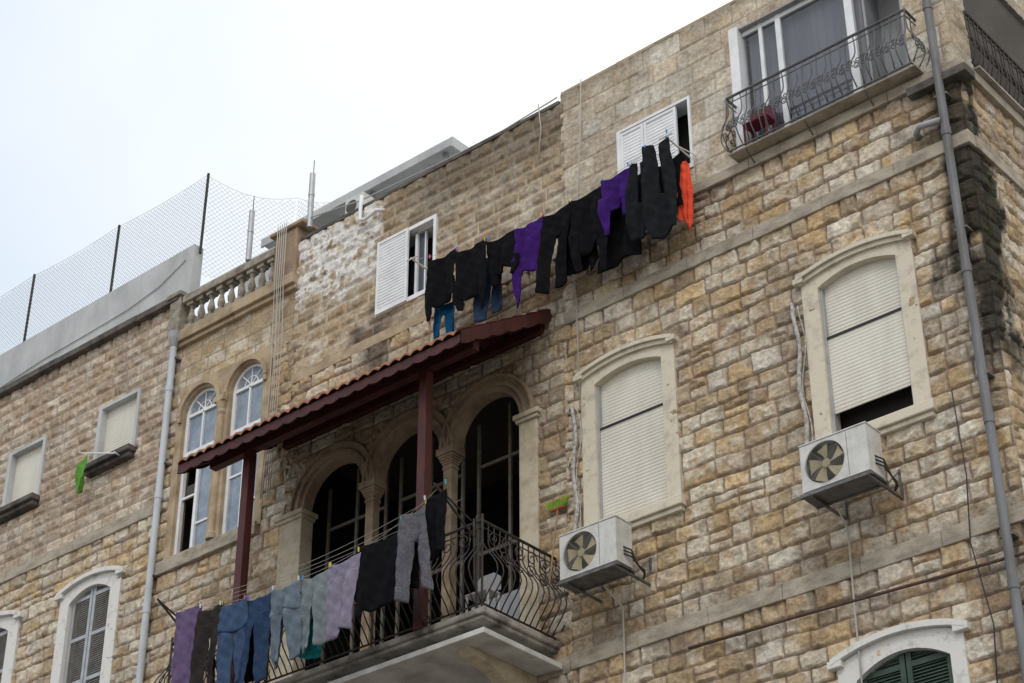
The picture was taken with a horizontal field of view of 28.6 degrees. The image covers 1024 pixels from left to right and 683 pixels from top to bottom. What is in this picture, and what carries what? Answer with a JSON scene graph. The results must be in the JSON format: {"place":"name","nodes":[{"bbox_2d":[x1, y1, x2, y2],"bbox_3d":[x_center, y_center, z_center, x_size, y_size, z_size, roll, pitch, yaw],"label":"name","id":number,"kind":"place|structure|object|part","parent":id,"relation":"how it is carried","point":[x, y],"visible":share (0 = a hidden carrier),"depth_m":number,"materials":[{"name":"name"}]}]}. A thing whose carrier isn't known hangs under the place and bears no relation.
{"place":"outdoors","nodes":[
{"label":"outdoors","id":0,"kind":"place"},
{"bbox_2d":[0,0,731,354],"label":"sky","id":1,"kind":"structure","parent":0,"point":[110,110],"materials":[{"name":"white"}]},
{"label":"ground","id":2,"kind":"structure","parent":0,"visible":0},
{"bbox_2d":[0,244,203,682],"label":"stone apartment building","id":3,"kind":"structure","parent":2,"relation":"on","point":[73,568],"depth_m":37.45,"materials":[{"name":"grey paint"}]},
{"bbox_2d":[0,610,24,682],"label":"window","id":4,"kind":"structure","parent":3,"relation":"in","point":[9,619],"depth_m":36.77,"materials":[{"name":"white stone"}]},
{"bbox_2d":[0,435,47,524],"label":"window","id":5,"kind":"structure","parent":3,"relation":"in","point":[26,464],"depth_m":38.90,"materials":[{"name":"white plastic"}]},
{"bbox_2d":[50,565,126,682],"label":"window","id":6,"kind":"structure","parent":3,"relation":"in","point":[95,592],"depth_m":35.44,"materials":[{"name":"white"}]},
{"bbox_2d":[1,260,185,387],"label":"cable","id":7,"kind":"object","parent":3,"relation":"on","point":[99,326],"visible":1,"depth_m":39.26,"materials":[{"name":"plastic"}]},
{"bbox_2d":[79,451,119,455],"bbox_3d":[-7.545,2.069,36.824,0.870,0.209,0.203,-14,-35,20],"label":"clothesline","id":8,"kind":"object","parent":3,"relation":"attached to","point":[114,452],"visible":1,"depth_m":36.73,"materials":[{"name":"white paint"}]},
{"bbox_2d":[75,455,87,493],"bbox_3d":[-7.909,2.425,36.755,0.194,0.778,0.183,7,-33,-12],"label":"cloth","id":9,"kind":"object","parent":8,"relation":"hanging from","point":[79,475],"visible":1,"depth_m":36.76,"materials":[{"name":"green fabric"}]},
{"bbox_2d":[0,173,209,353],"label":"chain link fence","id":10,"kind":"object","parent":3,"relation":"on","point":[112,276],"visible":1,"depth_m":40.35,"materials":[{"name":"silver metal"}]},
{"bbox_2d":[84,387,142,478],"bbox_3d":[-7.341,1.715,37.319,1.370,1.480,0.480,-25,-40,33],"label":"window","id":11,"kind":"structure","parent":3,"relation":"in","point":[117,425],"depth_m":37.39,"materials":[{"name":"white plastic"}]},
{"bbox_2d":[143,101,573,682],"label":"stone apartment building","id":12,"kind":"structure","parent":2,"relation":"on","point":[351,301],"depth_m":33.17,"materials":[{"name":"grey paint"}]},
{"bbox_2d":[135,346,181,682],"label":"drainpipe","id":13,"kind":"object","parent":12,"relation":"attached to","point":[163,465],"visible":1,"depth_m":35.07,"materials":[{"name":"metal"}]},
{"bbox_2d":[168,330,178,347],"bbox_3d":[-6.234,-0.021,37.063,0.260,0.300,0.253,-25,-40,33],"label":"rainwater hopper","id":14,"kind":"object","parent":13,"relation":"attached to","point":[173,335],"visible":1,"depth_m":36.98,"materials":[{"name":"grey metal"}]},
{"bbox_2d":[163,343,274,559],"bbox_3d":[-5.006,1.997,34.944,2.430,3.520,0.547,-25,-40,33],"label":"window","id":15,"kind":"structure","parent":12,"relation":"in","point":[233,398],"depth_m":35.07,"materials":[{"name":"beige"}]},
{"bbox_2d":[245,196,254,261],"bbox_3d":[-4.840,-2.098,37.197,0.124,1.450,0.118,-25,-40,33],"label":"rooftop pole","id":16,"kind":"object","parent":12,"relation":"on","point":[250,231],"visible":1,"depth_m":37.08,"materials":[{"name":"grey metal"}]},
{"bbox_2d":[199,177,329,277],"bbox_3d":[-4.329,-2.132,38.730,3.085,2.345,0.946,-5,-33,8],"label":"chain link fence","id":17,"kind":"object","parent":12,"relation":"on","point":[243,227],"visible":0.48,"depth_m":38.92,"materials":[{"name":"silver metal"}]},
{"bbox_2d":[260,226,278,498],"bbox_3d":[-4.201,0.271,34.817,0.078,5.500,0.066,18,-36,-26],"label":"facade cable","id":18,"kind":"object","parent":12,"relation":"attached to","point":[271,355],"visible":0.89,"depth_m":34.88,"materials":[{"name":"grey plastic"}]},
{"bbox_2d":[262,225,280,497],"bbox_3d":[-4.155,0.253,34.788,0.078,5.500,0.075,11,-34,-18],"label":"facade cable","id":19,"kind":"object","parent":12,"relation":"attached to","point":[274,355],"visible":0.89,"depth_m":34.78,"materials":[{"name":"grey plastic"}]},
{"bbox_2d":[264,224,282,496],"bbox_3d":[-4.118,0.233,34.757,0.078,5.500,0.066,18,-36,-26],"label":"facade cable","id":20,"kind":"object","parent":12,"relation":"attached to","point":[275,352],"visible":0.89,"depth_m":34.84,"materials":[{"name":"grey plastic"}]},
{"bbox_2d":[267,223,284,495],"bbox_3d":[-4.076,0.214,34.727,0.078,5.500,0.066,18,-36,-26],"label":"facade cable","id":21,"kind":"object","parent":12,"relation":"attached to","point":[277,350],"visible":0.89,"depth_m":34.85,"materials":[{"name":"grey plastic"}]},
{"bbox_2d":[269,222,286,494],"bbox_3d":[-4.029,0.195,34.698,0.077,5.500,0.077,10,-34,-16],"label":"facade cable","id":22,"kind":"object","parent":12,"relation":"attached to","point":[280,352],"visible":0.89,"depth_m":34.74,"materials":[{"name":"grey plastic"}]},
{"bbox_2d":[306,160,315,228],"bbox_3d":[-3.630,-2.672,36.340,0.124,1.500,0.118,-25,-40,33],"label":"rooftop pole","id":23,"kind":"object","parent":12,"relation":"on","point":[311,196],"visible":1,"depth_m":36.22,"materials":[{"name":"grey metal"}]},
{"bbox_2d":[157,483,475,622],"bbox_3d":[-2.909,3.572,28.558,5.656,1.234,0.866,-25,-40,33],"label":"clothesline","id":24,"kind":"object","parent":12,"relation":"attached to","point":[165,607],"visible":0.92,"depth_m":28.10,"materials":[{"name":"grey"}]},
{"bbox_2d":[171,602,201,682],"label":"towel","id":25,"kind":"object","parent":24,"relation":"hanging from","point":[185,621],"visible":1,"depth_m":29.29,"materials":[{"name":"fabric"}]},
{"bbox_2d":[189,601,223,682],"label":"trousers","id":26,"kind":"object","parent":24,"relation":"hanging from","point":[207,622],"visible":1,"depth_m":28.94,"materials":[{"name":"brown fabric"}]},
{"bbox_2d":[216,597,247,682],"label":"trousers","id":27,"kind":"object","parent":24,"relation":"hanging from","point":[233,617],"visible":1,"depth_m":28.62,"materials":[{"name":"fabric"}]},
{"bbox_2d":[238,589,274,682],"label":"trousers","id":28,"kind":"object","parent":24,"relation":"hanging from","point":[259,611],"visible":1,"depth_m":28.24,"materials":[{"name":"fabric"}]},
{"bbox_2d":[244,626,270,682],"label":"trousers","id":29,"kind":"object","parent":24,"relation":"hanging from","point":[248,677],"visible":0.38,"depth_m":28.43,"materials":[{"name":"black fabric"}]},
{"bbox_2d":[269,579,302,669],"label":"trousers","id":30,"kind":"object","parent":24,"relation":"hanging from","point":[285,612],"visible":1,"depth_m":27.97,"materials":[{"name":"fabric"}]},
{"bbox_2d":[298,615,321,658],"bbox_3d":[-2.749,3.909,27.921,0.512,1.068,0.199,-25,-40,33],"label":"shirt","id":31,"kind":"object","parent":24,"relation":"hanging from","point":[312,651],"visible":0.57,"depth_m":27.71,"materials":[{"name":"teal fabric"}]},
{"bbox_2d":[300,569,329,654],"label":"trousers","id":32,"kind":"object","parent":24,"relation":"hanging from","point":[314,592],"visible":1,"depth_m":27.68,"materials":[{"name":"grey fabric"}]},
{"bbox_2d":[325,552,360,641],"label":"leggings","id":33,"kind":"object","parent":24,"relation":"hanging from","point":[342,577],"visible":1,"depth_m":27.38,"materials":[{"name":"fabric"}]},
{"bbox_2d":[354,532,397,618],"bbox_3d":[-1.788,3.151,27.116,0.942,1.131,0.168,-25,-40,33],"label":"shirt","id":34,"kind":"object","parent":24,"relation":"hanging from","point":[375,585],"visible":0.99,"depth_m":27.14,"materials":[{"name":"black fabric"}]},
{"bbox_2d":[394,504,433,602],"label":"trousers","id":35,"kind":"object","parent":24,"relation":"hanging from","point":[412,530],"visible":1,"depth_m":26.76,"materials":[{"name":"fabric"}]},
{"bbox_2d":[409,542,419,591],"bbox_3d":[-1.410,3.014,27.138,0.150,0.908,0.526,21,-38,-30],"label":"towel","id":36,"kind":"object","parent":24,"relation":"hanging from","point":[414,581],"visible":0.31,"depth_m":26.92,"materials":[{"name":"black fabric"}]},
{"bbox_2d":[424,488,446,560],"bbox_3d":[-1.021,2.460,26.819,0.159,0.982,0.420,21,-38,-30],"label":"shirt","id":37,"kind":"object","parent":24,"relation":"hanging from","point":[436,510],"visible":1,"depth_m":26.80,"materials":[{"name":"black fabric"}]},
{"bbox_2d":[345,192,373,213],"bbox_3d":[-2.703,-2.354,35.592,0.450,0.400,0.306,-25,-40,33],"label":"air conditioner","id":38,"kind":"object","parent":12,"relation":"on","point":[350,208],"visible":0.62,"depth_m":35.52,"materials":[{"name":"grey"}]},
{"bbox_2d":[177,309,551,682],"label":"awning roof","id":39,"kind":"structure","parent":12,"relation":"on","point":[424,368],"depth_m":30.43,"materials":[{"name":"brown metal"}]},
{"bbox_2d":[261,136,468,248],"bbox_3d":[-2.168,-1.552,37.316,4.920,1.840,2.340,-25,-40,33],"label":"metal canopy","id":40,"kind":"object","parent":12,"relation":"on","point":[441,151],"visible":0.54,"depth_m":36.58,"materials":[{"name":"grey metal"}]},
{"bbox_2d":[358,195,384,221],"bbox_3d":[-2.433,-2.361,34.839,0.560,0.637,0.178,-25,-40,33],"label":"roof pipe","id":41,"kind":"object","parent":12,"relation":"attached to","point":[369,215],"visible":1,"depth_m":34.74,"materials":[{"name":"white paint"}]},
{"bbox_2d":[375,214,437,317],"bbox_3d":[-1.673,-1.207,33.629,1.350,1.500,0.395,-25,-40,33],"label":"window","id":42,"kind":"structure","parent":12,"relation":"in","point":[399,282],"depth_m":33.65,"materials":[{"name":"white plastic"}]},
{"bbox_2d":[306,97,556,219],"bbox_3d":[-1.552,-3.033,34.474,6.003,0.414,0.039,-24,-40,33],"label":"roof cable","id":43,"kind":"object","parent":12,"relation":"on","point":[427,168],"visible":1,"depth_m":34.49,"materials":[{"name":"grey plastic"}]},
{"bbox_2d":[465,573,500,613],"bbox_3d":[-0.401,3.502,27.359,0.440,0.780,0.260,-25,-40,33],"label":"plastic chair","id":44,"kind":"object","parent":12,"relation":"on","point":[488,579],"visible":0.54,"depth_m":27.42,"materials":[{"name":"grey plastic"}]},
{"bbox_2d":[471,589,519,623],"bbox_3d":[-0.154,4.247,28.965,1.000,1.190,0.245,-25,-40,33],"label":"table","id":45,"kind":"object","parent":12,"relation":"on","point":[508,603],"visible":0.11,"depth_m":28.96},
{"bbox_3d":[-0.412,4.283,29.030,0.470,1.120,0.023,-25,-40,33],"label":"door","id":46,"kind":"part","parent":45,"relation":"part of","materials":[{"name":"white plastic"}]},
{"bbox_3d":[-0.039,4.113,28.762,0.470,1.120,0.023,-25,-40,33],"label":"door","id":47,"kind":"part","parent":45,"relation":"part of","materials":[{"name":"white plastic"}]},
{"bbox_2d":[537,104,541,159],"bbox_3d":[0.432,-3.409,32.564,0.090,1.102,0.060,-25,-40,33],"label":"facade cable","id":48,"kind":"object","parent":12,"relation":"attached to","point":[540,132],"visible":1,"depth_m":32.54,"materials":[{"name":"grey plastic"}]},
{"bbox_2d":[406,132,695,269],"bbox_3d":[0.529,-1.958,31.213,5.350,0.498,0.680,-25,-40,33],"label":"clothesline","id":49,"kind":"object","parent":12,"relation":"attached to","point":[664,136],"visible":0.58,"depth_m":30.06,"materials":[{"name":"grey"}]},
{"bbox_2d":[425,248,457,321],"bbox_3d":[-1.116,-0.880,31.724,0.684,1.202,0.166,-27,-41,36],"label":"shirt","id":50,"kind":"object","parent":49,"relation":"hanging from","point":[440,283],"visible":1,"depth_m":31.75,"materials":[{"name":"black fabric"}]},
{"bbox_2d":[433,301,454,339],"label":"trousers","id":51,"kind":"object","parent":49,"relation":"hanging from","point":[447,310],"visible":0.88,"depth_m":31.60,"materials":[{"name":"blue fabric"}]},
{"bbox_2d":[452,238,486,310],"bbox_3d":[-0.637,-0.979,31.267,0.700,1.296,0.198,-25,-40,33],"label":"sweater","id":52,"kind":"object","parent":49,"relation":"hanging from","point":[470,273],"visible":1,"depth_m":31.30,"materials":[{"name":"black fabric"}]},
{"bbox_2d":[473,257,501,321],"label":"trousers","id":53,"kind":"object","parent":49,"relation":"hanging from","point":[495,294],"visible":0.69,"depth_m":31.10,"materials":[{"name":"fabric"}]},
{"bbox_2d":[486,230,519,286],"bbox_3d":[-0.140,-1.298,31.004,0.162,0.893,0.665,23,-39,-31],"label":"shirt","id":54,"kind":"object","parent":49,"relation":"hanging from","point":[501,253],"visible":1,"depth_m":31.03,"materials":[{"name":"black fabric"}]},
{"bbox_2d":[511,216,542,307],"bbox_3d":[0.237,-1.215,30.540,0.665,1.467,0.194,-25,-40,33],"label":"shirt","id":55,"kind":"object","parent":49,"relation":"hanging from","point":[527,242],"visible":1,"depth_m":30.60,"materials":[{"name":"purple fabric"}]},
{"bbox_2d":[535,203,569,293],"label":"trousers","id":56,"kind":"object","parent":49,"relation":"hanging from","point":[555,226],"visible":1,"depth_m":30.27,"materials":[{"name":"black fabric"}]},
{"bbox_2d":[566,216,598,275],"bbox_3d":[1.016,-1.506,30.250,0.715,1.270,0.190,-25,-40,33],"label":"shirt","id":57,"kind":"object","parent":49,"relation":"hanging from","point":[591,259],"visible":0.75,"depth_m":30.04,"materials":[{"name":"black fabric"}]},
{"bbox_2d":[568,186,607,273],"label":"pants","id":58,"kind":"object","parent":49,"relation":"hanging from","point":[586,233],"visible":1,"depth_m":29.96,"materials":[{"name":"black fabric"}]},
{"bbox_2d":[597,168,631,235],"bbox_3d":[1.539,-2.062,29.761,0.616,1.071,0.185,-25,-40,33],"label":"shirt","id":59,"kind":"object","parent":49,"relation":"hanging from","point":[613,191],"visible":1,"depth_m":29.82,"materials":[{"name":"purple fabric"}]},
{"bbox_2d":[597,174,641,274],"bbox_3d":[1.612,-1.750,29.827,0.166,1.471,0.925,27,-41,-36],"label":"skirt","id":60,"kind":"object","parent":49,"relation":"hanging from","point":[620,245],"visible":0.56,"depth_m":29.70,"materials":[{"name":"black fabric"}]},
{"bbox_2d":[625,162,646,241],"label":"trousers","id":61,"kind":"object","parent":49,"relation":"hanging from","point":[636,226],"visible":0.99,"depth_m":29.44,"materials":[{"name":"fabric"}]},
{"bbox_2d":[642,137,676,239],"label":"trousers","id":62,"kind":"object","parent":49,"relation":"hanging from","point":[659,212],"visible":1,"depth_m":29.17,"materials":[{"name":"fabric"}]},
{"bbox_2d":[658,153,682,205],"bbox_3d":[2.246,-2.237,29.500,0.674,1.032,0.174,-25,-40,33],"label":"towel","id":63,"kind":"object","parent":49,"relation":"hanging from","point":[676,162],"visible":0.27,"depth_m":29.47,"materials":[{"name":"black fabric"}]},
{"bbox_2d":[677,161,693,229],"bbox_3d":[2.498,-2.121,29.189,0.261,1.230,0.139,-22,-38,30],"label":"cloth","id":64,"kind":"object","parent":49,"relation":"hanging from","point":[685,210],"visible":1,"depth_m":29.15,"materials":[{"name":"orange fabric"}]},
{"bbox_2d":[545,495,569,611],"bbox_3d":[0.639,3.035,28.272,0.372,1.823,0.319,0,-32,-1],"label":"broom","id":65,"kind":"object","parent":12,"relation":"on","point":[558,504],"visible":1,"depth_m":28.62,"materials":[{"name":"plastic"}]},
{"bbox_2d":[560,0,1023,682],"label":"stone apartment building","id":66,"kind":"structure","parent":2,"relation":"on","point":[824,206],"depth_m":27.15,"materials":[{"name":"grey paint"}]},
{"bbox_2d":[569,406,581,529],"bbox_3d":[0.903,2.154,28.625,0.109,2.887,0.268,18,-36,-26],"label":"insulated pipe","id":67,"kind":"object","parent":66,"relation":"attached to","point":[574,465],"visible":0.69,"depth_m":28.82,"materials":[{"name":"white plastic"}]},
{"bbox_2d":[574,79,580,406],"bbox_3d":[1.017,-1.638,30.876,0.223,6.100,0.120,1,-32,-2],"label":"facade cable","id":68,"kind":"object","parent":66,"relation":"attached to","point":[574,274],"visible":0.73,"depth_m":30.42,"materials":[{"name":"grey plastic"}]},
{"bbox_2d":[557,514,652,602],"bbox_3d":[1.279,2.953,27.193,1.102,0.773,0.880,-25,-40,33],"label":"air conditioner","id":69,"kind":"object","parent":66,"relation":"attached to","point":[599,553],"visible":1,"depth_m":26.95,"materials":[{"name":"metal"}]},
{"bbox_2d":[603,585,625,682],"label":"condensate hose","id":70,"kind":"object","parent":66,"relation":"attached to","point":[619,603],"visible":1,"depth_m":26.89,"materials":[{"name":"grey"}]},
{"bbox_2d":[573,333,686,529],"bbox_3d":[1.724,1.385,28.489,1.850,2.935,0.400,-25,-40,33],"label":"window","id":71,"kind":"structure","parent":66,"relation":"in","point":[631,450],"depth_m":28.51,"materials":[{"name":"beige plastic"}]},
{"bbox_2d":[616,95,694,174],"bbox_3d":[2.278,-2.867,30.724,1.400,1.350,0.360,-25,-40,33],"label":"window","id":72,"kind":"structure","parent":66,"relation":"in","point":[630,140],"depth_m":30.82,"materials":[{"name":"white"}]},
{"bbox_2d":[742,105,775,145],"bbox_3d":[3.595,-3.130,29.178,0.440,0.780,0.260,-25,-40,33],"label":"plastic chair","id":73,"kind":"object","parent":66,"relation":"on","point":[769,116],"visible":0.76,"depth_m":29.19,"materials":[{"name":"red plastic"}]},
{"bbox_2d":[788,303,812,442],"bbox_3d":[3.838,0.750,26.553,0.107,3.042,0.261,18,-37,-26],"label":"insulated pipe","id":74,"kind":"object","parent":66,"relation":"attached to","point":[800,373],"visible":0.73,"depth_m":26.71,"materials":[{"name":"white plastic"}]},
{"bbox_2d":[728,0,909,149],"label":"balcony door","id":75,"kind":"structure","parent":66,"relation":"in","point":[795,30],"depth_m":29.47,"materials":[{"name":"white paint"}]},
{"bbox_2d":[834,502,862,682],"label":"condensate hose","id":76,"kind":"object","parent":66,"relation":"attached to","point":[852,582],"visible":1,"depth_m":24.72,"materials":[{"name":"grey plastic"}]},
{"bbox_2d":[798,421,903,519],"bbox_3d":[4.248,1.615,25.047,1.102,0.773,0.880,-25,-40,33],"label":"air conditioner","id":77,"kind":"object","parent":66,"relation":"attached to","point":[843,465],"visible":1,"depth_m":24.82,"materials":[{"name":"metal"}]},
{"bbox_2d":[688,551,1023,649],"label":"rusty pipe","id":78,"kind":"object","parent":66,"relation":"attached to","point":[855,600],"visible":1,"depth_m":24.61,"materials":[{"name":"brown metal"}]},
{"bbox_2d":[792,229,938,438],"bbox_3d":[4.674,0.030,26.373,1.880,2.955,0.400,-25,-40,33],"label":"window","id":79,"kind":"structure","parent":66,"relation":"in","point":[866,362],"depth_m":26.39,"materials":[{"name":"beige"}]},
{"bbox_2d":[827,618,970,682],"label":"window","id":80,"kind":"structure","parent":66,"relation":"in","point":[914,656],"depth_m":23.90,"materials":[{"name":"white stone"}]},
{"bbox_2d":[913,117,939,139],"bbox_3d":[5.543,-2.864,26.956,0.209,0.159,0.560,13,-35,-20],"label":"waste pipe","id":81,"kind":"object","parent":66,"relation":"attached to","point":[917,135],"visible":1,"depth_m":26.90,"materials":[{"name":"grey plastic"}]},
{"bbox_2d":[922,0,1023,682],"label":"drainpipe","id":82,"kind":"object","parent":66,"relation":"attached to","point":[962,230],"visible":1,"depth_m":24.84,"materials":[{"name":"metal"}]},
{"bbox_2d":[951,390,997,682],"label":"black cable","id":83,"kind":"object","parent":66,"relation":"hanging from","point":[970,539],"visible":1,"depth_m":23.90,"materials":[{"name":"grey plastic"}]},
{"bbox_2d":[1000,0,1023,24],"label":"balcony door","id":84,"kind":"structure","parent":66,"relation":"in","point":[1004,2],"depth_m":30.16,"materials":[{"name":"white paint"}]}
]}

